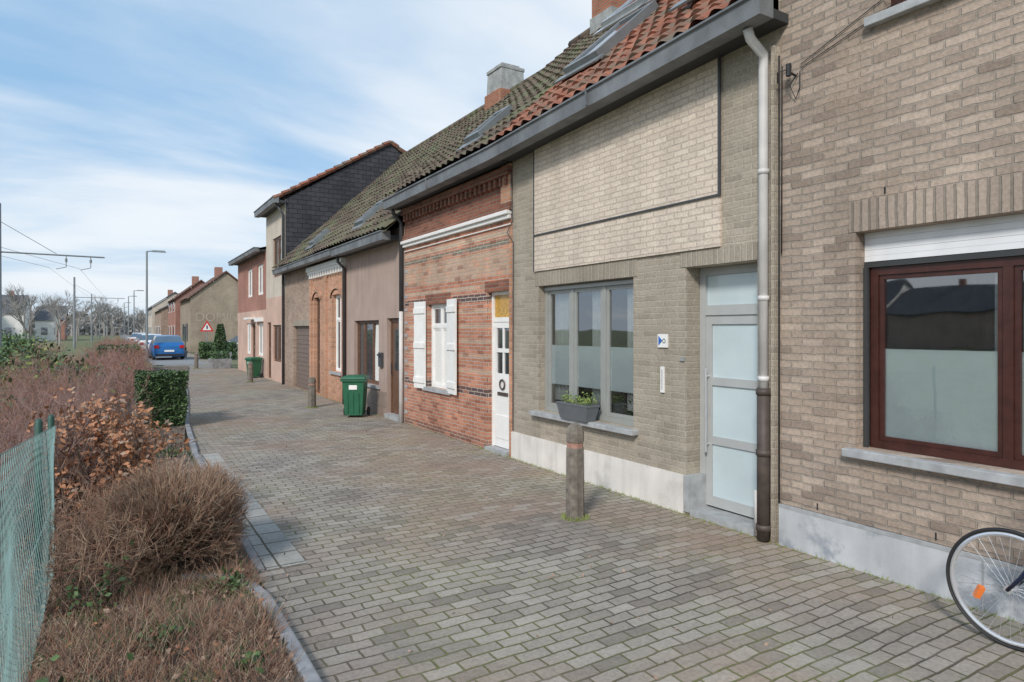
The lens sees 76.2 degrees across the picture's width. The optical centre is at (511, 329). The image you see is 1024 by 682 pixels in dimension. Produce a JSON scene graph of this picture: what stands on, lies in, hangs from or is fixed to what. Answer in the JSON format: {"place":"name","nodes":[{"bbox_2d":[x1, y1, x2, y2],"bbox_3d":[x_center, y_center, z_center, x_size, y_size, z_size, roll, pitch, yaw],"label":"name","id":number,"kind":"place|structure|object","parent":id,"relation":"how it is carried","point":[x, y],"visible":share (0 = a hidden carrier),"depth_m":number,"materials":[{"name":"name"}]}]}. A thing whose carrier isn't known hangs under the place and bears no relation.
{"place":"outdoors","nodes":[
{"label":"outdoors","id":0,"kind":"place"},
{"bbox_2d":[2,301,30,341],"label":"walls","id":1,"kind":"structure","parent":0,"point":[9,321],"depth_m":97.58,"materials":[{"name":"white paint"}]},
{"bbox_2d":[35,316,56,340],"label":"walls","id":2,"kind":"structure","parent":0,"point":[50,325],"depth_m":102.87,"materials":[{"name":"white paint"}]},
{"bbox_2d":[0,330,265,589],"bbox_3d":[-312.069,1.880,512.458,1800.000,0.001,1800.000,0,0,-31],"label":"ground","id":3,"kind":"structure","parent":0,"point":[84,341],"depth_m":71.07,"materials":[{"name":"green plant"}]},
{"bbox_2d":[2,293,55,338],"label":"bare tree","id":4,"kind":"object","parent":3,"relation":"on","point":[31,298],"visible":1,"depth_m":67.63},
{"bbox_2d":[0,203,104,349],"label":"tram catenary mast","id":5,"kind":"object","parent":3,"relation":"on","point":[55,254],"visible":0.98,"depth_m":26.18,"materials":[{"name":"metal"}]},
{"bbox_2d":[38,292,69,344],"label":"bare tree","id":6,"kind":"object","parent":3,"relation":"on","point":[57,308],"visible":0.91,"depth_m":75.64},
{"bbox_2d":[0,327,129,445],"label":"evergreen bushes","id":7,"kind":"object","parent":3,"relation":"on","point":[9,344],"visible":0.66,"depth_m":17.17,"materials":[{"name":"green plant"}]},
{"bbox_2d":[31,303,145,336],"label":"distant tree line","id":8,"kind":"object","parent":3,"relation":"on","point":[116,323],"visible":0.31,"depth_m":192.89,"materials":[{"name":"grey wood"}]},
{"bbox_2d":[74,334,154,371],"bbox_3d":[-22.038,1.133,36.842,3.417,1.817,34.906,0,0,-31],"label":"distant hedge","id":9,"kind":"object","parent":3,"relation":"on","point":[124,341],"visible":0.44,"depth_m":26.36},
{"bbox_2d":[198,341,237,358],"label":"clipped green hedge","id":10,"kind":"object","parent":3,"relation":"on","point":[204,349],"visible":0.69,"depth_m":40.36,"materials":[{"name":"green plant"}]},
{"bbox_2d":[164,368,322,681],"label":"kerb","id":11,"kind":"structure","parent":3,"relation":"on","point":[310,671],"depth_m":4.16,"materials":[{"name":"concrete"}]},
{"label":"side walls","id":12,"kind":"object","parent":3,"relation":"on","visible":0},
{"bbox_2d":[405,162,512,246],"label":"frieze wall","id":13,"kind":"structure","parent":12,"relation":"attached to","point":[484,201],"depth_m":10.93,"materials":[{"name":"red brick"}]},
{"bbox_2d":[395,160,511,209],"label":"soffit","id":14,"kind":"structure","parent":13,"relation":"attached to","point":[490,168],"depth_m":10.56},
{"bbox_2d":[385,27,610,196],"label":"roof tiles","id":15,"kind":"object","parent":12,"relation":"on","point":[523,97],"visible":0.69,"depth_m":11.69,"materials":[{"name":"tile"}]},
{"bbox_2d":[382,147,498,209],"bbox_3d":[-1.366,-2.453,11.017,0.213,0.225,4.200,0,0,-31],"label":"gutter","id":16,"kind":"object","parent":15,"relation":"attached to","point":[478,160],"visible":0.92,"depth_m":10.55,"materials":[{"name":"metal"}]},
{"bbox_2d":[455,104,512,151],"bbox_3d":[-0.408,-3.256,10.582,0.790,0.740,0.700,0,0,-31],"label":"skylight","id":17,"kind":"object","parent":15,"relation":"on","point":[486,125],"visible":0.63,"depth_m":10.45,"materials":[{"name":"grey glass"}]},
{"bbox_2d":[590,0,627,33],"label":"chimney","id":18,"kind":"object","parent":15,"relation":"on","point":[602,10],"visible":0.2,"depth_m":13.56,"materials":[{"name":"brick"}]},
{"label":"side walls","id":19,"kind":"object","parent":3,"relation":"on","visible":0},
{"bbox_2d":[487,0,737,143],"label":"roof tiles","id":20,"kind":"object","parent":19,"relation":"on","point":[660,25],"visible":0.72,"depth_m":7.70,"materials":[{"name":"tile"}]},
{"bbox_2d":[553,0,658,84],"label":"skylight","id":21,"kind":"object","parent":20,"relation":"attached to","point":[609,40],"visible":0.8,"depth_m":8.96,"materials":[{"name":"grey glass"}]},
{"bbox_2d":[592,0,649,36],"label":"skylight","id":22,"kind":"object","parent":20,"relation":"on","point":[626,9],"visible":0.85,"depth_m":10.51,"materials":[{"name":"metal"}]},
{"bbox_2d":[486,0,772,160],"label":"gutter","id":23,"kind":"object","parent":20,"relation":"attached to","point":[725,25],"visible":1,"depth_m":6.52,"materials":[{"name":"metal"}]},
{"bbox_2d":[553,289,752,415],"bbox_3d":[2.095,0.250,8.769,2.500,2.200,2.400,0,0,-31],"label":"room interior","id":24,"kind":"object","parent":19,"relation":"attached to","point":[619,317],"depth_m":9.82,"materials":[{"name":"paint"}]},
{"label":"side walls","id":25,"kind":"object","parent":3,"relation":"on","visible":0},
{"bbox_2d":[279,152,373,199],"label":"roof slope","id":26,"kind":"structure","parent":25,"relation":"on","point":[300,189],"depth_m":23.97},
{"bbox_2d":[273,140,405,197],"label":"verge tiles","id":27,"kind":"object","parent":26,"relation":"on","point":[339,166],"visible":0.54,"depth_m":22.75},
{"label":"side walls","id":28,"kind":"object","parent":3,"relation":"on","visible":0},
{"bbox_2d":[887,271,1023,351],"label":"room interior","id":29,"kind":"object","parent":28,"relation":"attached to","point":[954,312],"visible":0.09,"depth_m":6.27,"materials":[{"name":"paint"}]},
{"bbox_2d":[0,366,301,681],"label":"planting bed soil","id":30,"kind":"structure","parent":0,"point":[174,430],"depth_m":4.23,"materials":[{"name":"soil"}]},
{"bbox_2d":[0,415,55,681],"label":"chain link fence","id":31,"kind":"object","parent":30,"relation":"on","point":[8,570],"visible":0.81,"depth_m":3.38,"materials":[{"name":"green metal"}]},
{"bbox_2d":[0,341,157,432],"bbox_3d":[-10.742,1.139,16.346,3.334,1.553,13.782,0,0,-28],"label":"bare hedge","id":32,"kind":"object","parent":30,"relation":"on","point":[126,375],"visible":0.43,"depth_m":14.00,"materials":[{"name":"plant"}]},
{"bbox_2d":[0,358,160,564],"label":"bare hedge","id":33,"kind":"object","parent":30,"relation":"on","point":[13,436],"visible":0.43,"depth_m":6.63,"materials":[{"name":"plant"}]},
{"bbox_2d":[5,462,187,617],"bbox_3d":[-3.088,1.447,4.880,1.053,0.860,2.237,0,0,-31],"label":"bare hedge","id":34,"kind":"object","parent":30,"relation":"on","point":[82,535],"visible":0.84,"depth_m":4.36,"materials":[{"name":"plant"}]},
{"bbox_2d":[24,387,196,547],"bbox_3d":[-3.718,1.198,6.094,1.393,1.310,2.509,0,0,-31],"label":"copper beech bush","id":35,"kind":"object","parent":30,"relation":"on","point":[117,441],"visible":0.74,"depth_m":5.66,"materials":[{"name":"brown plant"}]},
{"bbox_2d":[0,425,309,681],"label":"dry ground cover","id":36,"kind":"object","parent":30,"relation":"on","point":[112,645],"visible":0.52,"depth_m":3.79,"materials":[{"name":"plant"}]},
{"bbox_2d":[35,421,284,681],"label":"green plants","id":37,"kind":"object","parent":30,"relation":"on","point":[131,655],"visible":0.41,"depth_m":4.08,"materials":[{"name":"green plant"}]},
{"bbox_2d":[134,369,188,427],"bbox_3d":[-6.865,1.327,12.742,0.912,1.130,1.666,0,0,-31],"label":"clipped green hedge","id":38,"kind":"object","parent":30,"relation":"on","point":[164,386],"visible":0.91,"depth_m":12.19,"materials":[{"name":"green plant"}]},
{"bbox_2d":[90,447,255,583],"bbox_3d":[-2.597,1.371,5.060,1.198,0.906,1.372,0,0,-31],"label":"pruned shrub","id":39,"kind":"object","parent":30,"relation":"on","point":[208,503],"visible":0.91,"depth_m":4.80,"materials":[{"name":"plant"}]},
{"bbox_2d":[120,335,205,364],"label":"road","id":40,"kind":"structure","parent":0,"point":[169,360],"depth_m":37.31,"materials":[{"name":"asphalt"}]},
{"bbox_2d":[148,335,184,358],"bbox_3d":[-21.564,1.103,40.700,1.990,1.495,4.025,0,0,-33],"label":"parked blue car","id":41,"kind":"object","parent":40,"relation":"on","point":[166,345],"visible":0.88,"depth_m":39.22,"materials":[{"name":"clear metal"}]},
{"bbox_2d":[168,282,203,335],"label":"walls","id":42,"kind":"structure","parent":0,"point":[173,318],"depth_m":60.31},
{"bbox_2d":[180,273,237,352],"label":"walls","id":43,"kind":"structure","parent":0,"point":[219,295],"depth_m":52.36,"materials":[{"name":"paint"}]},
{"bbox_2d":[0,0,591,329],"label":"sky","id":44,"kind":"structure","parent":0,"point":[129,129],"materials":[{"name":"blue"}]},
{"bbox_2d":[387,216,404,318],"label":"side walls","id":45,"kind":"structure","parent":0,"point":[395,225],"depth_m":16.83,"materials":[{"name":"brown paint"}]},
{"bbox_2d":[328,86,519,246],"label":"roof tiles","id":46,"kind":"object","parent":45,"relation":"on","point":[382,219],"visible":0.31,"depth_m":14.88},
{"bbox_2d":[329,230,389,256],"bbox_3d":[-3.422,-1.860,14.396,0.210,0.180,3.550,0,0,-31],"label":"gutter","id":47,"kind":"object","parent":46,"relation":"attached to","point":[372,239],"visible":1,"depth_m":13.97,"materials":[{"name":"metal"}]},
{"bbox_2d":[485,62,524,109],"bbox_3d":[-0.177,-6.400,17.595,0.840,1.300,0.840,0,0,-31],"label":"chimney","id":48,"kind":"object","parent":46,"relation":"on","point":[503,78],"visible":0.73,"depth_m":17.27,"materials":[{"name":"brick"}]},
{"bbox_2d":[163,353,1023,681],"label":"brick pavement","id":49,"kind":"structure","parent":0,"point":[351,583],"depth_m":4.77,"materials":[{"name":"brick"}]},
{"bbox_2d":[208,350,231,368],"bbox_3d":[-13.907,1.425,31.105,0.950,0.850,0.950,0,0,-31],"label":"concrete planter","id":50,"kind":"object","parent":49,"relation":"on","point":[217,362],"visible":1,"depth_m":30.82,"materials":[{"name":"concrete"}]},
{"bbox_2d":[211,324,229,357],"bbox_3d":[-14.800,0.772,33.140,0.969,2.155,0.958,0,0,-31],"label":"conifer tree","id":51,"kind":"object","parent":50,"relation":"in","point":[220,343],"visible":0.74,"depth_m":32.99,"materials":[{"name":"green plant"}]},
{"bbox_2d":[238,309,265,377],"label":"front wall","id":52,"kind":"structure","parent":49,"relation":"on","point":[243,353],"depth_m":27.92,"materials":[{"name":"pink paint"}]},
{"bbox_2d":[238,251,265,312],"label":"front wall","id":53,"kind":"structure","parent":52,"relation":"on","point":[256,301],"depth_m":27.11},
{"bbox_2d":[200,453,306,569],"bbox_3d":[-3.131,1.845,7.372,0.320,0.001,5.350,0,0,-31],"label":"edge tile strip","id":54,"kind":"object","parent":49,"relation":"on","point":[274,547],"visible":0.6,"depth_m":5.81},
{"bbox_2d":[266,295,284,383],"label":"front wall","id":55,"kind":"structure","parent":49,"relation":"on","point":[273,311],"depth_m":23.53,"materials":[{"name":"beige paint"}]},
{"bbox_2d":[266,199,284,298],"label":"front wall","id":56,"kind":"structure","parent":55,"relation":"on","point":[273,233],"depth_m":23.68,"materials":[{"name":"beige paint"}]},
{"bbox_2d":[275,203,283,383],"bbox_3d":[-7.777,-1.188,21.854,0.323,6.076,0.090,0,0,-36],"label":"downpipe","id":57,"kind":"object","parent":56,"relation":"attached to","point":[279,208],"visible":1,"depth_m":21.88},
{"bbox_2d":[285,267,310,391],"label":"garage wall","id":58,"kind":"structure","parent":49,"relation":"on","point":[296,295],"depth_m":20.95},
{"bbox_2d":[296,326,308,388],"bbox_3d":[-6.380,0.861,20.117,0.052,1.919,1.996,0,0,-31],"label":"garage door","id":59,"kind":"structure","parent":58,"relation":"in","point":[302,366],"depth_m":20.27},
{"bbox_2d":[311,256,345,401],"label":"front wall","id":60,"kind":"structure","parent":49,"relation":"on","point":[334,387],"depth_m":17.41,"materials":[{"name":"orange brick"}]},
{"bbox_2d":[309,276,341,397],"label":"brick arches and pilasters","id":61,"kind":"structure","parent":60,"relation":"attached to","point":[312,291],"depth_m":17.73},
{"bbox_2d":[306,257,345,278],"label":"white cornice","id":62,"kind":"structure","parent":60,"relation":"attached to","point":[324,269],"depth_m":17.41,"materials":[{"name":"paint"}]},
{"bbox_2d":[336,295,340,371],"bbox_3d":[-4.412,0.100,16.925,0.070,1.996,0.796,0,0,-31],"label":"front window","id":63,"kind":"structure","parent":60,"relation":"attached to","point":[338,332],"depth_m":17.17,"materials":[{"name":"white paint"}]},
{"bbox_2d":[340,374,369,414],"bbox_3d":[-3.324,1.410,13.856,0.548,0.878,0.615,0,0,-3],"label":"green wheelie bin","id":64,"kind":"object","parent":49,"relation":"on","point":[354,387],"visible":1,"depth_m":13.62,"materials":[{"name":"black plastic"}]},
{"bbox_2d":[346,226,404,422],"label":"front wall","id":65,"kind":"structure","parent":49,"relation":"on","point":[372,284],"depth_m":14.18,"materials":[{"name":"brown paint"}]},
{"bbox_2d":[336,256,345,403],"bbox_3d":[-4.196,0.030,16.014,0.080,3.640,0.302,0,0,26],"label":"downpipe","id":66,"kind":"object","parent":65,"relation":"attached to","point":[343,317],"visible":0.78,"depth_m":16.08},
{"bbox_2d":[358,320,378,384],"bbox_3d":[-3.232,0.515,14.950,0.070,1.426,1.696,0,0,-31],"label":"front window","id":67,"kind":"structure","parent":65,"relation":"attached to","point":[366,344],"depth_m":15.14,"materials":[{"name":"brown wood"}]},
{"bbox_2d":[391,319,398,414],"bbox_3d":[-2.339,0.770,13.445,0.110,1.980,0.796,0,0,-31],"label":"front door","id":68,"kind":"structure","parent":65,"relation":"attached to","point":[395,366],"depth_m":13.60,"materials":[{"name":"brown wood"}]},
{"bbox_2d":[391,209,402,422],"bbox_3d":[-2.256,-0.260,12.829,0.080,4.220,0.281,0,0,41],"label":"downpipe","id":69,"kind":"object","parent":65,"relation":"attached to","point":[396,217],"visible":0.93,"depth_m":12.87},
{"bbox_2d":[366,384,398,421],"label":"plinth","id":70,"kind":"structure","parent":49,"relation":"on","point":[376,401],"depth_m":14.12,"materials":[{"name":"concrete"}]},
{"bbox_2d":[405,218,512,447],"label":"front wall","id":71,"kind":"structure","parent":49,"relation":"on","point":[462,270],"depth_m":10.76,"materials":[{"name":"red brick"}]},
{"bbox_2d":[413,301,425,388],"bbox_3d":[-1.719,0.290,12.121,0.045,1.600,0.416,0,0,-37],"label":"window shutter","id":72,"kind":"object","parent":71,"relation":"attached to","point":[419,343],"depth_m":12.08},
{"bbox_2d":[432,304,446,388],"bbox_3d":[-1.228,0.300,11.639,0.070,1.496,0.836,0,0,-31],"label":"front window","id":73,"kind":"structure","parent":71,"relation":"attached to","point":[439,317],"depth_m":11.73,"materials":[{"name":"white paint"}]},
{"bbox_2d":[435,330,446,383],"bbox_3d":[-1.234,0.495,11.642,0.001,0.990,0.770,0,0,-31],"label":"net curtain","id":74,"kind":"object","parent":73,"relation":"attached to","point":[438,356],"visible":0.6,"depth_m":11.76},
{"bbox_2d":[446,298,456,394],"bbox_3d":[-1.025,0.290,10.983,0.045,1.600,0.416,0,0,-26],"label":"window shutter","id":75,"kind":"object","parent":71,"relation":"attached to","point":[451,346],"depth_m":10.91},
{"bbox_2d":[400,210,511,252],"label":"white cornice","id":76,"kind":"structure","parent":71,"relation":"attached to","point":[478,222],"depth_m":10.66,"materials":[{"name":"paint"}]},
{"bbox_2d":[400,165,512,240],"bbox_3d":[-1.093,-2.038,11.130,0.090,0.625,4.090,0,0,-31],"label":"brick frieze","id":77,"kind":"object","parent":76,"relation":"on","point":[485,183],"visible":0.98,"depth_m":10.68,"materials":[{"name":"brick"}]},
{"bbox_2d":[405,270,508,456],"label":"trim","id":78,"kind":"structure","parent":71,"relation":"attached to","point":[499,450],"depth_m":11.13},
{"bbox_2d":[425,279,508,304],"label":"lintel","id":79,"kind":"structure","parent":71,"relation":"attached to","point":[490,286],"depth_m":10.07,"materials":[{"name":"red brick"}]},
{"bbox_2d":[492,291,508,448],"bbox_3d":[-0.120,0.611,9.820,0.090,2.358,0.656,0,0,-31],"label":"front door","id":80,"kind":"structure","parent":71,"relation":"attached to","point":[500,369],"depth_m":9.88,"materials":[{"name":"white paint"}]},
{"bbox_2d":[501,163,511,456],"bbox_3d":[-0.059,-0.270,9.527,0.090,4.240,0.265,0,0,-31],"label":"pilaster","id":81,"kind":"object","parent":49,"relation":"on","point":[506,193],"visible":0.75,"depth_m":9.43,"materials":[{"name":"red brick"}]},
{"bbox_2d":[559,423,589,521],"bbox_3d":[0.618,1.386,6.405,0.290,0.934,0.287,0,0,-31],"label":"concrete bollard","id":82,"kind":"object","parent":49,"relation":"on","point":[575,474],"visible":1,"depth_m":6.33,"materials":[{"name":"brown concrete"}]},
{"bbox_2d":[511,431,684,513],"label":"plinth","id":83,"kind":"structure","parent":49,"relation":"on","point":[655,485],"depth_m":7.46,"materials":[{"name":"beige paint"}]},
{"bbox_2d":[195,387,1020,679],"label":"paving weeds and leaves","id":84,"kind":"object","parent":49,"relation":"on","point":[765,644],"visible":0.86,"depth_m":5.52,"materials":[{"name":"green plant"}]},
{"bbox_2d":[513,29,778,542],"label":"front wall","id":85,"kind":"structure","parent":49,"relation":"on","point":[666,300],"depth_m":6.80,"materials":[{"name":"grey brick"}]},
{"bbox_2d":[555,293,568,399],"bbox_3d":[0.693,0.200,8.706,0.037,1.500,0.450,0,0,-31],"label":"curtain","id":86,"kind":"object","parent":85,"relation":"hanging from","point":[561,319],"visible":0.29,"depth_m":8.76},
{"bbox_2d":[556,391,599,421],"bbox_3d":[0.796,0.925,7.978,0.200,0.349,0.630,0,0,-31],"label":"window box planter","id":87,"kind":"object","parent":85,"relation":"attached to","point":[584,410],"visible":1,"depth_m":7.85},
{"bbox_2d":[529,410,638,435],"bbox_3d":[0.857,1.131,8.033,0.220,0.058,2.070,0,0,-31],"label":"window sill","id":88,"kind":"structure","parent":85,"relation":"attached to","point":[612,428],"depth_m":7.69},
{"bbox_2d":[544,280,632,290],"bbox_3d":[0.930,-0.540,8.071,0.015,0.040,1.880,0,0,-31],"label":"window head trim","id":89,"kind":"structure","parent":85,"relation":"attached to","point":[591,285],"depth_m":8.00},
{"bbox_2d":[545,278,632,425],"bbox_3d":[0.967,0.260,8.093,0.070,1.676,1.881,0,0,-31],"label":"front window","id":90,"kind":"structure","parent":85,"relation":"attached to","point":[606,367],"depth_m":8.09,"materials":[{"name":"grey glass"}]},
{"bbox_2d":[592,291,600,405],"bbox_3d":[1.104,0.200,8.031,0.037,1.500,0.330,0,0,-31],"label":"curtain","id":91,"kind":"object","parent":85,"relation":"hanging from","point":[596,318],"visible":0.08,"depth_m":8.14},
{"bbox_2d":[534,57,721,271],"bbox_3d":[1.160,-1.676,7.538,0.078,1.788,3.190,0,0,-31],"label":"cream brick panel","id":92,"kind":"object","parent":85,"relation":"attached to","point":[657,147],"visible":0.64,"depth_m":7.12,"materials":[{"name":"brick"}]},
{"bbox_2d":[533,56,720,271],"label":"panel trim","id":93,"kind":"structure","parent":92,"relation":"attached to","point":[719,134],"depth_m":6.31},
{"bbox_2d":[627,288,632,411],"bbox_3d":[1.434,0.200,7.489,0.040,1.500,0.300,0,0,-31],"label":"curtain","id":94,"kind":"object","parent":85,"relation":"hanging from","point":[629,327],"visible":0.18,"depth_m":7.60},
{"bbox_2d":[503,8,788,161],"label":"soffit","id":95,"kind":"structure","parent":85,"relation":"attached to","point":[780,19],"depth_m":6.62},
{"bbox_2d":[535,242,757,285],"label":"lintel","id":96,"kind":"structure","parent":85,"relation":"attached to","point":[692,258],"depth_m":7.29,"materials":[{"name":"grey brick"}]},
{"bbox_2d":[700,263,757,517],"bbox_3d":[2.150,0.586,6.302,0.132,2.408,0.853,0,0,-31],"label":"front door","id":97,"kind":"structure","parent":85,"relation":"attached to","point":[728,369],"depth_m":6.37,"materials":[{"name":"white glass"}]},
{"bbox_2d":[743,26,782,540],"bbox_3d":[2.123,-0.379,5.627,0.315,4.419,0.276,0,0,-31],"label":"downpipe","id":98,"kind":"object","parent":85,"relation":"attached to","point":[762,527],"visible":1,"depth_m":5.65,"materials":[{"name":"grey metal"}]},
{"bbox_2d":[771,45,777,543],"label":"wall edge","id":99,"kind":"structure","parent":85,"relation":"attached to","point":[774,299],"depth_m":5.63,"materials":[{"name":"brown brick"}]},
{"bbox_2d":[684,473,756,536],"bbox_3d":[2.081,1.655,6.261,0.332,0.390,0.850,0,0,-31],"label":"door step","id":100,"kind":"object","parent":49,"relation":"on","point":[696,505],"depth_m":6.45,"materials":[{"name":"grey stone"}]},
{"bbox_2d":[779,503,1023,623],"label":"plinth","id":101,"kind":"structure","parent":49,"relation":"on","point":[916,566],"depth_m":4.75,"materials":[{"name":"concrete"}]},
{"bbox_2d":[779,0,1023,565],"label":"front wall","id":102,"kind":"structure","parent":101,"relation":"on","point":[930,96],"depth_m":5.01,"materials":[{"name":"beige brick"}]},
{"bbox_2d":[777,0,898,99],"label":"cable bracket","id":103,"kind":"object","parent":102,"relation":"attached to","point":[789,73],"visible":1,"depth_m":5.42,"materials":[{"name":"black metal"}]},
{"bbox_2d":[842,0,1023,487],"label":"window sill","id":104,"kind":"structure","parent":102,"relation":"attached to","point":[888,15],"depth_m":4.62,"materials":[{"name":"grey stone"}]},
{"bbox_2d":[849,172,1023,232],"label":"lintel","id":105,"kind":"structure","parent":102,"relation":"attached to","point":[996,195],"depth_m":4.52,"materials":[{"name":"beige brick"}]},
{"bbox_2d":[863,213,1023,447],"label":"roller shutter","id":106,"kind":"object","parent":102,"relation":"attached to","point":[995,237],"visible":0.98,"depth_m":4.68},
{"bbox_2d":[870,256,1023,470],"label":"ground floor window","id":107,"kind":"structure","parent":102,"relation":"attached to","point":[966,406],"depth_m":4.62,"materials":[{"name":"brown wood"}]},
{"bbox_2d":[779,504,1023,610],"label":"plinth joints","id":108,"kind":"object","parent":101,"relation":"attached to","point":[964,554],"visible":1,"depth_m":4.67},
{"bbox_2d":[946,527,1023,651],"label":"bicycle","id":109,"kind":"object","parent":49,"relation":"on","point":[961,543],"visible":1,"depth_m":3.89,"materials":[{"name":"black rubber"}]},
{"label":"side walls","id":110,"kind":"object","parent":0,"visible":0},
{"bbox_2d":[285,144,401,348],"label":"slate gable","id":111,"kind":"structure","parent":110,"relation":"attached to","point":[310,210],"depth_m":22.64,"materials":[{"name":"stone"}]},
{"bbox_2d":[272,110,482,267],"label":"roof tiles","id":112,"kind":"object","parent":110,"relation":"on","point":[359,205],"visible":0.94,"depth_m":19.60,"materials":[{"name":"tile"}]},
{"bbox_2d":[271,249,331,274],"bbox_3d":[-6.154,-1.886,18.879,0.213,0.152,6.750,0,0,-31],"label":"gutter","id":113,"kind":"object","parent":112,"relation":"attached to","point":[315,258],"visible":0.94,"depth_m":18.26,"materials":[{"name":"metal"}]},
{"bbox_2d":[398,104,484,158],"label":"ridge tiles","id":114,"kind":"object","parent":110,"relation":"on","point":[466,117],"visible":0.45,"depth_m":20.28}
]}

